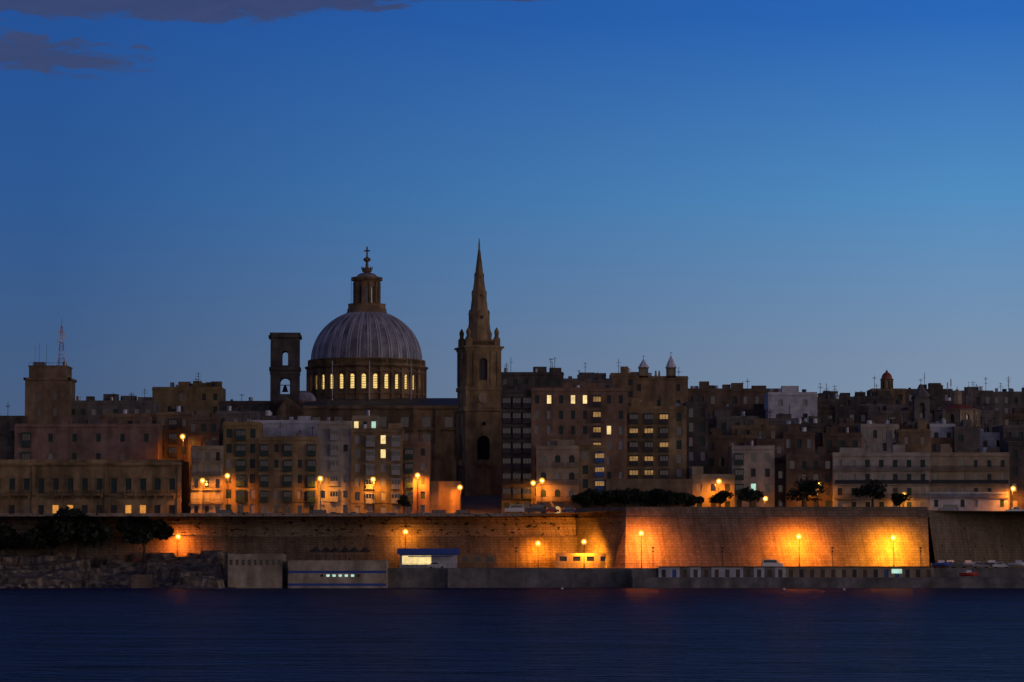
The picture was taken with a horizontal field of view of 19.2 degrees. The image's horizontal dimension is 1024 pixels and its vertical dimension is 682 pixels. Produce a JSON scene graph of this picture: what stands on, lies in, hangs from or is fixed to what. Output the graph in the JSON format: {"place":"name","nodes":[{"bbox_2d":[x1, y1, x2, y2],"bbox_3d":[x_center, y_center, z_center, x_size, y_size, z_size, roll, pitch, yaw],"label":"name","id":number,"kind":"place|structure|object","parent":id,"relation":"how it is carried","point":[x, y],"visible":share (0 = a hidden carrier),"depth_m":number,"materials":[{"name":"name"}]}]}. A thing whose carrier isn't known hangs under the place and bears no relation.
{"place":"outdoors","nodes":[
{"label":"outdoors","id":0,"kind":"place"},
{"bbox_2d":[268,332,301,415],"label":"bell tower","id":1,"kind":"structure","parent":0,"point":[282,343],"depth_m":841.50,"materials":[{"name":"brown stone"}]},
{"bbox_2d":[0,556,1023,681],"bbox_3d":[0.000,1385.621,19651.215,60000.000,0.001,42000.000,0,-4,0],"label":"sea water","id":2,"kind":"structure","parent":0,"point":[515,635],"depth_m":293.92,"materials":[{"name":"blue liquid"}]},
{"bbox_2d":[0,550,246,588],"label":"foreshore rocks","id":3,"kind":"object","parent":2,"relation":"in","point":[63,569],"visible":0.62,"depth_m":705.38,"materials":[{"name":"stone"}]},
{"bbox_2d":[131,575,152,587],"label":"pier masonry","id":4,"kind":"object","parent":2,"relation":"in","point":[141,581],"visible":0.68,"depth_m":689.87,"materials":[{"name":"stone"}]},
{"bbox_2d":[228,554,285,587],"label":"waterfront building","id":5,"kind":"structure","parent":2,"relation":"in","point":[255,570],"depth_m":692.02,"materials":[{"name":"grey"}]},
{"bbox_2d":[288,560,388,587],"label":"waterfront building","id":6,"kind":"structure","parent":2,"relation":"in","point":[337,573],"depth_m":690.99,"materials":[{"name":"grey concrete"}]},
{"bbox_2d":[307,547,370,559],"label":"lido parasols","id":7,"kind":"object","parent":6,"relation":"on","point":[335,549],"visible":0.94,"depth_m":696.18,"materials":[{"name":"brown fabric"}]},
{"bbox_2d":[223,567,1023,587],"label":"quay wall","id":8,"kind":"structure","parent":2,"relation":"in","point":[519,577],"depth_m":697.92,"materials":[{"name":"stone"}]},
{"bbox_2d":[0,536,576,567],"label":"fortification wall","id":9,"kind":"structure","parent":8,"relation":"on","point":[531,552],"depth_m":730.82,"materials":[{"name":"stone"}]},
{"bbox_2d":[0,513,575,535],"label":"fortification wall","id":10,"kind":"structure","parent":9,"relation":"on","point":[556,525],"depth_m":733.10,"materials":[{"name":"stone"}]},
{"bbox_2d":[397,548,459,567],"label":"kiosk","id":11,"kind":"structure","parent":8,"relation":"on","point":[419,557],"depth_m":710.06,"materials":[{"name":"white paint"}]},
{"bbox_2d":[448,568,473,587],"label":"steps to water","id":12,"kind":"structure","parent":8,"relation":"attached to","point":[455,580],"depth_m":695.83,"materials":[{"name":"concrete"}]},
{"bbox_2d":[459,554,495,567],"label":"quay store","id":13,"kind":"structure","parent":8,"relation":"on","point":[473,560],"depth_m":718.11,"materials":[{"name":"beige stone"}]},
{"bbox_2d":[556,553,605,567],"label":"quay store","id":14,"kind":"structure","parent":8,"relation":"on","point":[580,560],"depth_m":719.13,"materials":[{"name":"beige stone"}]},
{"bbox_2d":[575,507,623,567],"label":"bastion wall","id":15,"kind":"structure","parent":8,"relation":"on","point":[598,532],"depth_m":723.01,"materials":[{"name":"stone"}]},
{"bbox_2d":[614,507,928,567],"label":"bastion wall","id":16,"kind":"structure","parent":8,"relation":"on","point":[742,536],"depth_m":712.36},
{"bbox_2d":[631,569,1023,587],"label":"quay","id":17,"kind":"structure","parent":2,"relation":"in","point":[637,581],"depth_m":688.84,"materials":[{"name":"concrete"}]},
{"bbox_2d":[657,566,934,576],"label":"boat house row","id":18,"kind":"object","parent":17,"relation":"on","point":[795,571],"visible":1,"depth_m":697.51,"materials":[{"name":"white paint"}]},
{"bbox_2d":[0,494,1023,555],"bbox_3d":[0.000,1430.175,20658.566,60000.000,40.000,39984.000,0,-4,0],"label":"peninsula ground","id":19,"kind":"structure","parent":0,"point":[483,504],"depth_m":767.81,"materials":[{"name":"stone"}]},
{"bbox_2d":[0,431,14,459],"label":"house","id":20,"kind":"structure","parent":19,"relation":"on","point":[7,443],"depth_m":782.06,"materials":[{"name":"stone"}]},
{"bbox_2d":[0,525,25,556],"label":"tree","id":21,"kind":"object","parent":19,"relation":"on","point":[9,538],"visible":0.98,"depth_m":723.26,"materials":[{"name":"green plant"}]},
{"bbox_2d":[0,416,27,430],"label":"house","id":22,"kind":"structure","parent":19,"relation":"on","point":[7,423],"depth_m":825.48,"materials":[{"name":"stone"}]},
{"bbox_2d":[22,522,63,555],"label":"tree","id":23,"kind":"object","parent":19,"relation":"on","point":[38,537],"visible":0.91,"depth_m":719.11,"materials":[{"name":"green plant"}]},
{"bbox_2d":[23,326,76,423],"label":"tower with mast","id":24,"kind":"structure","parent":19,"relation":"on","point":[49,392],"depth_m":831.08,"materials":[{"name":"beige stone"}]},
{"bbox_2d":[40,506,112,558],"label":"tree","id":25,"kind":"object","parent":19,"relation":"on","point":[86,531],"visible":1,"depth_m":718.97,"materials":[{"name":"green plant"}]},
{"bbox_2d":[14,414,163,459],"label":"building","id":26,"kind":"structure","parent":19,"relation":"on","point":[63,438],"depth_m":780.11,"materials":[{"name":"stone"}]},
{"bbox_2d":[0,460,188,512],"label":"building","id":27,"kind":"structure","parent":19,"relation":"on","point":[101,486],"depth_m":755.27,"materials":[{"name":"stone"}]},
{"bbox_2d":[71,388,158,423],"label":"building","id":28,"kind":"structure","parent":19,"relation":"on","point":[91,408],"depth_m":835.78,"materials":[{"name":"grey stone"}]},
{"bbox_2d":[99,403,156,423],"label":"building","id":29,"kind":"structure","parent":19,"relation":"on","point":[124,417],"depth_m":810.55,"materials":[{"name":"beige stone"}]},
{"bbox_2d":[116,515,174,562],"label":"tree","id":30,"kind":"object","parent":19,"relation":"on","point":[141,530],"visible":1,"depth_m":721.39,"materials":[{"name":"green plant"}]},
{"bbox_2d":[156,406,194,461],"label":"building","id":31,"kind":"structure","parent":19,"relation":"on","point":[174,422],"depth_m":792.21,"materials":[{"name":"beige stone"}]},
{"bbox_2d":[152,372,225,416],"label":"building","id":32,"kind":"structure","parent":19,"relation":"on","point":[194,397],"depth_m":866.03,"materials":[{"name":"stone"}]},
{"bbox_2d":[187,411,220,502],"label":"house","id":33,"kind":"structure","parent":19,"relation":"on","point":[203,426],"depth_m":784.34,"materials":[{"name":"stone"}]},
{"bbox_2d":[190,440,223,512],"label":"building","id":34,"kind":"structure","parent":19,"relation":"on","point":[207,467],"depth_m":756.46,"materials":[{"name":"beige stone"}]},
{"bbox_2d":[215,403,259,445],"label":"house","id":35,"kind":"structure","parent":19,"relation":"on","point":[229,415],"depth_m":788.57,"materials":[{"name":"grey stone"}]},
{"bbox_2d":[222,407,262,512],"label":"apartment building","id":36,"kind":"structure","parent":19,"relation":"on","point":[241,465],"depth_m":757.57,"materials":[{"name":"stone"}]},
{"bbox_2d":[219,395,270,410],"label":"building","id":37,"kind":"structure","parent":19,"relation":"on","point":[252,405],"depth_m":838.80,"materials":[{"name":"stone"}]},
{"bbox_2d":[250,409,318,435],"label":"white house","id":38,"kind":"structure","parent":19,"relation":"on","point":[292,427],"depth_m":778.33,"materials":[{"name":"paint"}]},
{"bbox_2d":[258,426,317,512],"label":"apartment building","id":39,"kind":"structure","parent":19,"relation":"on","point":[288,474],"depth_m":755.30,"materials":[{"name":"stone"}]},
{"bbox_2d":[317,417,351,512],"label":"apartment building","id":40,"kind":"structure","parent":19,"relation":"on","point":[334,455],"depth_m":756.55,"materials":[{"name":"stone"}]},
{"bbox_2d":[276,391,456,480],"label":"church building","id":41,"kind":"structure","parent":19,"relation":"on","point":[434,419],"depth_m":828.54,"materials":[{"name":"brown stone"}]},
{"bbox_2d":[305,247,427,398],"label":"dome","id":42,"kind":"structure","parent":41,"relation":"on","point":[359,335],"depth_m":856.62,"materials":[{"name":"grey stone"}]},
{"bbox_2d":[351,423,403,512],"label":"apartment building","id":43,"kind":"structure","parent":19,"relation":"on","point":[377,454],"depth_m":755.47,"materials":[{"name":"stone"}]},
{"bbox_2d":[351,410,378,427],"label":"building","id":44,"kind":"structure","parent":43,"relation":"on","point":[368,420],"depth_m":762.48,"materials":[{"name":"stone"}]},
{"bbox_2d":[402,427,430,512],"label":"building","id":45,"kind":"structure","parent":19,"relation":"on","point":[416,455],"depth_m":757.43,"materials":[{"name":"stone"}]},
{"bbox_2d":[430,481,460,512],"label":"building","id":46,"kind":"structure","parent":19,"relation":"on","point":[445,495],"depth_m":759.13,"materials":[{"name":"stone"}]},
{"bbox_2d":[454,238,503,495],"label":"church steeple","id":47,"kind":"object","parent":19,"relation":"on","point":[478,409],"depth_m":801.36,"materials":[{"name":"stone"}]},
{"bbox_2d":[501,384,530,512],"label":"apartment building","id":48,"kind":"structure","parent":19,"relation":"on","point":[516,446],"depth_m":762.57,"materials":[{"name":"stone"}]},
{"bbox_2d":[501,357,563,403],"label":"building","id":49,"kind":"structure","parent":19,"relation":"on","point":[539,377],"depth_m":871.42,"materials":[{"name":"stone"}]},
{"bbox_2d":[536,439,578,512],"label":"house","id":50,"kind":"structure","parent":19,"relation":"on","point":[557,469],"depth_m":751.52,"materials":[{"name":"beige stone"}]},
{"bbox_2d":[531,372,626,512],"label":"apartment building","id":51,"kind":"structure","parent":19,"relation":"on","point":[579,413],"depth_m":762.48,"materials":[{"name":"stone"}]},
{"bbox_2d":[571,492,590,507],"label":"road tree","id":52,"kind":"object","parent":19,"relation":"on","point":[582,499],"visible":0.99,"depth_m":743.53,"materials":[{"name":"green plant"}]},
{"bbox_2d":[564,363,612,387],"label":"building","id":53,"kind":"structure","parent":19,"relation":"on","point":[589,377],"depth_m":877.39,"materials":[{"name":"grey stone"}]},
{"bbox_2d":[578,445,606,507],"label":"apartment building","id":54,"kind":"structure","parent":19,"relation":"on","point":[592,466],"depth_m":752.07,"materials":[{"name":"stone"}]},
{"bbox_2d":[583,488,604,507],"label":"road tree","id":55,"kind":"object","parent":19,"relation":"on","point":[593,494],"visible":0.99,"depth_m":744.22,"materials":[{"name":"green plant"}]},
{"bbox_2d":[609,359,636,405],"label":"building","id":56,"kind":"structure","parent":19,"relation":"on","point":[625,378],"depth_m":883.36,"materials":[{"name":"beige stone"}]},
{"bbox_2d":[624,488,651,506],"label":"road tree","id":57,"kind":"object","parent":19,"relation":"on","point":[638,495],"visible":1,"depth_m":744.10,"materials":[{"name":"green plant"}]},
{"bbox_2d":[606,479,692,506],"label":"garden wall","id":58,"kind":"structure","parent":19,"relation":"on","point":[675,485],"depth_m":750.33,"materials":[{"name":"beige stone"}]},
{"bbox_2d":[627,394,686,478],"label":"apartment building","id":59,"kind":"structure","parent":19,"relation":"on","point":[656,442],"depth_m":765.88,"materials":[{"name":"stone"}]},
{"bbox_2d":[630,355,688,405],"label":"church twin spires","id":60,"kind":"object","parent":19,"relation":"on","point":[672,391],"depth_m":887.18,"materials":[{"name":"stone"}]},
{"bbox_2d":[663,490,684,506],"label":"road tree","id":61,"kind":"object","parent":19,"relation":"on","point":[670,497],"visible":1,"depth_m":743.54,"materials":[{"name":"green plant"}]},
{"bbox_2d":[683,394,708,478],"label":"building","id":62,"kind":"structure","parent":19,"relation":"on","point":[697,427],"depth_m":768.33,"materials":[{"name":"stone"}]},
{"bbox_2d":[689,466,734,506],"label":"house","id":63,"kind":"structure","parent":19,"relation":"on","point":[705,486],"depth_m":753.33,"materials":[{"name":"beige stone"}]},
{"bbox_2d":[708,490,733,506],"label":"road tree","id":64,"kind":"object","parent":19,"relation":"on","point":[720,497],"visible":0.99,"depth_m":745.68,"materials":[{"name":"green plant"}]},
{"bbox_2d":[708,418,737,473],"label":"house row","id":65,"kind":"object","parent":19,"relation":"on","point":[719,443],"visible":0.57,"depth_m":782.97,"materials":[{"name":"stone"}]},
{"bbox_2d":[708,404,746,416],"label":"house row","id":66,"kind":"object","parent":19,"relation":"on","point":[737,411],"visible":0.12,"depth_m":839.32,"materials":[{"name":"stone"}]},
{"bbox_2d":[688,378,779,408],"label":"building","id":67,"kind":"structure","parent":19,"relation":"on","point":[738,394],"depth_m":893.08,"materials":[{"name":"stone"}]},
{"bbox_2d":[713,401,757,434],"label":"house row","id":68,"kind":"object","parent":19,"relation":"on","point":[720,416],"visible":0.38,"depth_m":814.87,"materials":[{"name":"grey stone"}]},
{"bbox_2d":[737,426,757,445],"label":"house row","id":69,"kind":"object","parent":19,"relation":"on","point":[742,434],"visible":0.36,"depth_m":787.06,"materials":[{"name":"beige stone"}]},
{"bbox_2d":[737,486,764,506],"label":"road tree","id":70,"kind":"object","parent":19,"relation":"on","point":[751,495],"visible":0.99,"depth_m":744.89,"materials":[{"name":"green plant"}]},
{"bbox_2d":[728,429,774,506],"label":"house","id":71,"kind":"structure","parent":19,"relation":"on","point":[751,465],"depth_m":759.57,"materials":[{"name":"stone"}]},
{"bbox_2d":[731,410,779,438],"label":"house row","id":72,"kind":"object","parent":19,"relation":"on","point":[770,431],"visible":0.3,"depth_m":799.08,"materials":[{"name":"beige stone"}]},
{"bbox_2d":[746,400,765,417],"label":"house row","id":73,"kind":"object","parent":19,"relation":"on","point":[759,410],"visible":0.18,"depth_m":840.05,"materials":[{"name":"stone"}]},
{"bbox_2d":[756,424,784,457],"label":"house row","id":74,"kind":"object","parent":19,"relation":"on","point":[778,444],"visible":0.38,"depth_m":783.97,"materials":[{"name":"stone"}]},
{"bbox_2d":[757,404,795,424],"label":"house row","id":75,"kind":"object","parent":19,"relation":"on","point":[780,418],"visible":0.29,"depth_m":814.20,"materials":[{"name":"grey stone"}]},
{"bbox_2d":[774,457,784,506],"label":"house","id":76,"kind":"structure","parent":19,"relation":"on","point":[779,483],"depth_m":761.41,"materials":[{"name":"stone"}]},
{"bbox_2d":[764,386,817,421],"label":"white house","id":77,"kind":"structure","parent":19,"relation":"on","point":[803,402],"depth_m":831.87,"materials":[{"name":"paint"}]},
{"bbox_2d":[781,424,815,454],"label":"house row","id":78,"kind":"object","parent":19,"relation":"on","point":[802,441],"visible":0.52,"depth_m":784.87,"materials":[{"name":"stone"}]},
{"bbox_2d":[777,414,823,453],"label":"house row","id":79,"kind":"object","parent":19,"relation":"on","point":[818,429],"visible":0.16,"depth_m":798.65,"materials":[{"name":"stone"}]},
{"bbox_2d":[786,476,824,506],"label":"road tree","id":80,"kind":"object","parent":19,"relation":"on","point":[808,487],"visible":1,"depth_m":745.59,"materials":[{"name":"green plant"}]},
{"bbox_2d":[781,447,831,506],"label":"house","id":81,"kind":"structure","parent":19,"relation":"on","point":[817,466],"depth_m":757.53,"materials":[{"name":"stone"}]},
{"bbox_2d":[800,414,838,432],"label":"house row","id":82,"kind":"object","parent":19,"relation":"on","point":[813,419],"visible":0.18,"depth_m":819.81,"materials":[{"name":"stone"}]},
{"bbox_2d":[817,405,834,422],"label":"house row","id":83,"kind":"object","parent":19,"relation":"on","point":[823,411],"visible":0.11,"depth_m":842.16,"materials":[{"name":"stone"}]},
{"bbox_2d":[817,383,856,408],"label":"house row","id":84,"kind":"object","parent":19,"relation":"on","point":[838,400],"visible":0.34,"depth_m":872.16,"materials":[{"name":"stone"}]},
{"bbox_2d":[822,420,861,453],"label":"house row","id":85,"kind":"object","parent":19,"relation":"on","point":[834,439],"visible":0.35,"depth_m":796.36,"materials":[{"name":"stone"}]},
{"bbox_2d":[831,395,868,422],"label":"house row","id":86,"kind":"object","parent":19,"relation":"on","point":[856,416],"visible":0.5,"depth_m":840.27,"materials":[{"name":"stone"}]},
{"bbox_2d":[853,479,887,506],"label":"road tree","id":87,"kind":"object","parent":19,"relation":"on","point":[874,489],"visible":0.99,"depth_m":744.42,"materials":[{"name":"green plant"}]},
{"bbox_2d":[854,384,893,403],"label":"building","id":88,"kind":"structure","parent":19,"relation":"on","point":[884,397],"depth_m":906.19,"materials":[{"name":"stone"}]},
{"bbox_2d":[854,416,899,451],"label":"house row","id":89,"kind":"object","parent":19,"relation":"on","point":[878,437],"visible":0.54,"depth_m":800.33,"materials":[{"name":"stone"}]},
{"bbox_2d":[829,441,929,527],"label":"building","id":90,"kind":"structure","parent":19,"relation":"on","point":[898,469],"depth_m":755.52,"materials":[{"name":"stone"}]},
{"bbox_2d":[860,389,908,410],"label":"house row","id":91,"kind":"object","parent":19,"relation":"on","point":[876,405],"visible":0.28,"depth_m":868.05,"materials":[{"name":"grey stone"}]},
{"bbox_2d":[867,375,905,403],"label":"building","id":92,"kind":"structure","parent":19,"relation":"on","point":[895,393],"depth_m":913.13,"materials":[{"name":"beige stone"}]},
{"bbox_2d":[867,405,909,422],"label":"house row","id":93,"kind":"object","parent":19,"relation":"on","point":[886,411],"visible":0.24,"depth_m":839.48,"materials":[{"name":"grey stone"}]},
{"bbox_2d":[897,411,930,451],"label":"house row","id":94,"kind":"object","parent":19,"relation":"on","point":[916,439],"visible":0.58,"depth_m":798.28,"materials":[{"name":"beige stone"}]},
{"bbox_2d":[911,379,930,421],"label":"church bell tower","id":95,"kind":"structure","parent":19,"relation":"on","point":[921,395],"depth_m":826.83,"materials":[{"name":"grey stone"}]},
{"bbox_2d":[906,373,952,403],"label":"building","id":96,"kind":"structure","parent":19,"relation":"on","point":[937,390],"depth_m":915.75,"materials":[{"name":"stone"}]},
{"bbox_2d":[927,418,954,437],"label":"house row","id":97,"kind":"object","parent":19,"relation":"on","point":[942,429],"visible":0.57,"depth_m":801.06,"materials":[{"name":"white paint"}]},
{"bbox_2d":[934,388,980,427],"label":"church","id":98,"kind":"structure","parent":19,"relation":"on","point":[957,410],"depth_m":838.18,"materials":[{"name":"beige stone"}]},
{"bbox_2d":[931,438,987,451],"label":"building","id":99,"kind":"structure","parent":19,"relation":"on","point":[935,442],"depth_m":800.08,"materials":[{"name":"beige stone"}]},
{"bbox_2d":[952,419,980,451],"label":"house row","id":100,"kind":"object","parent":19,"relation":"on","point":[966,435],"visible":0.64,"depth_m":797.62,"materials":[{"name":"grey stone"}]},
{"bbox_2d":[930,492,1008,510],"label":"house ground floor","id":101,"kind":"structure","parent":19,"relation":"on","point":[982,504],"depth_m":754.96,"materials":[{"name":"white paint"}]},
{"bbox_2d":[930,444,1009,509],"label":"building","id":102,"kind":"structure","parent":19,"relation":"on","point":[984,469],"depth_m":756.05,"materials":[{"name":"beige stone"}]},
{"bbox_2d":[928,510,1023,567],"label":"fortification wall","id":103,"kind":"structure","parent":19,"relation":"on","point":[959,536],"depth_m":723.85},
{"bbox_2d":[961,377,993,409],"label":"building","id":104,"kind":"structure","parent":19,"relation":"on","point":[981,397],"depth_m":917.16,"materials":[{"name":"grey stone"}]},
{"bbox_2d":[973,399,1002,431],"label":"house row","id":105,"kind":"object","parent":19,"relation":"on","point":[987,413],"visible":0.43,"depth_m":863.75,"materials":[{"name":"grey stone"}]},
{"bbox_2d":[980,419,999,447],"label":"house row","id":106,"kind":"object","parent":19,"relation":"on","point":[993,439],"visible":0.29,"depth_m":799.87,"materials":[{"name":"white paint"}]},
{"bbox_2d":[992,376,1023,412],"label":"building","id":107,"kind":"structure","parent":19,"relation":"on","point":[1003,401],"depth_m":916.71,"materials":[{"name":"grey stone"}]},
{"bbox_2d":[992,419,1023,442],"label":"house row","id":108,"kind":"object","parent":19,"relation":"on","point":[1011,433],"visible":0.15,"depth_m":795.84,"materials":[{"name":"grey stone"}]},
{"bbox_2d":[999,442,1023,509],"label":"house","id":109,"kind":"structure","parent":19,"relation":"on","point":[1015,450],"depth_m":756.62,"materials":[{"name":"stone"}]},
{"bbox_2d":[1002,400,1023,424],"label":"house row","id":110,"kind":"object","parent":19,"relation":"on","point":[1017,414],"visible":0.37,"depth_m":867.65,"materials":[{"name":"stone"}]},
{"bbox_2d":[0,0,1023,415],"label":"sky","id":111,"kind":"structure","parent":0,"point":[809,195],"materials":[{"name":"blue"}]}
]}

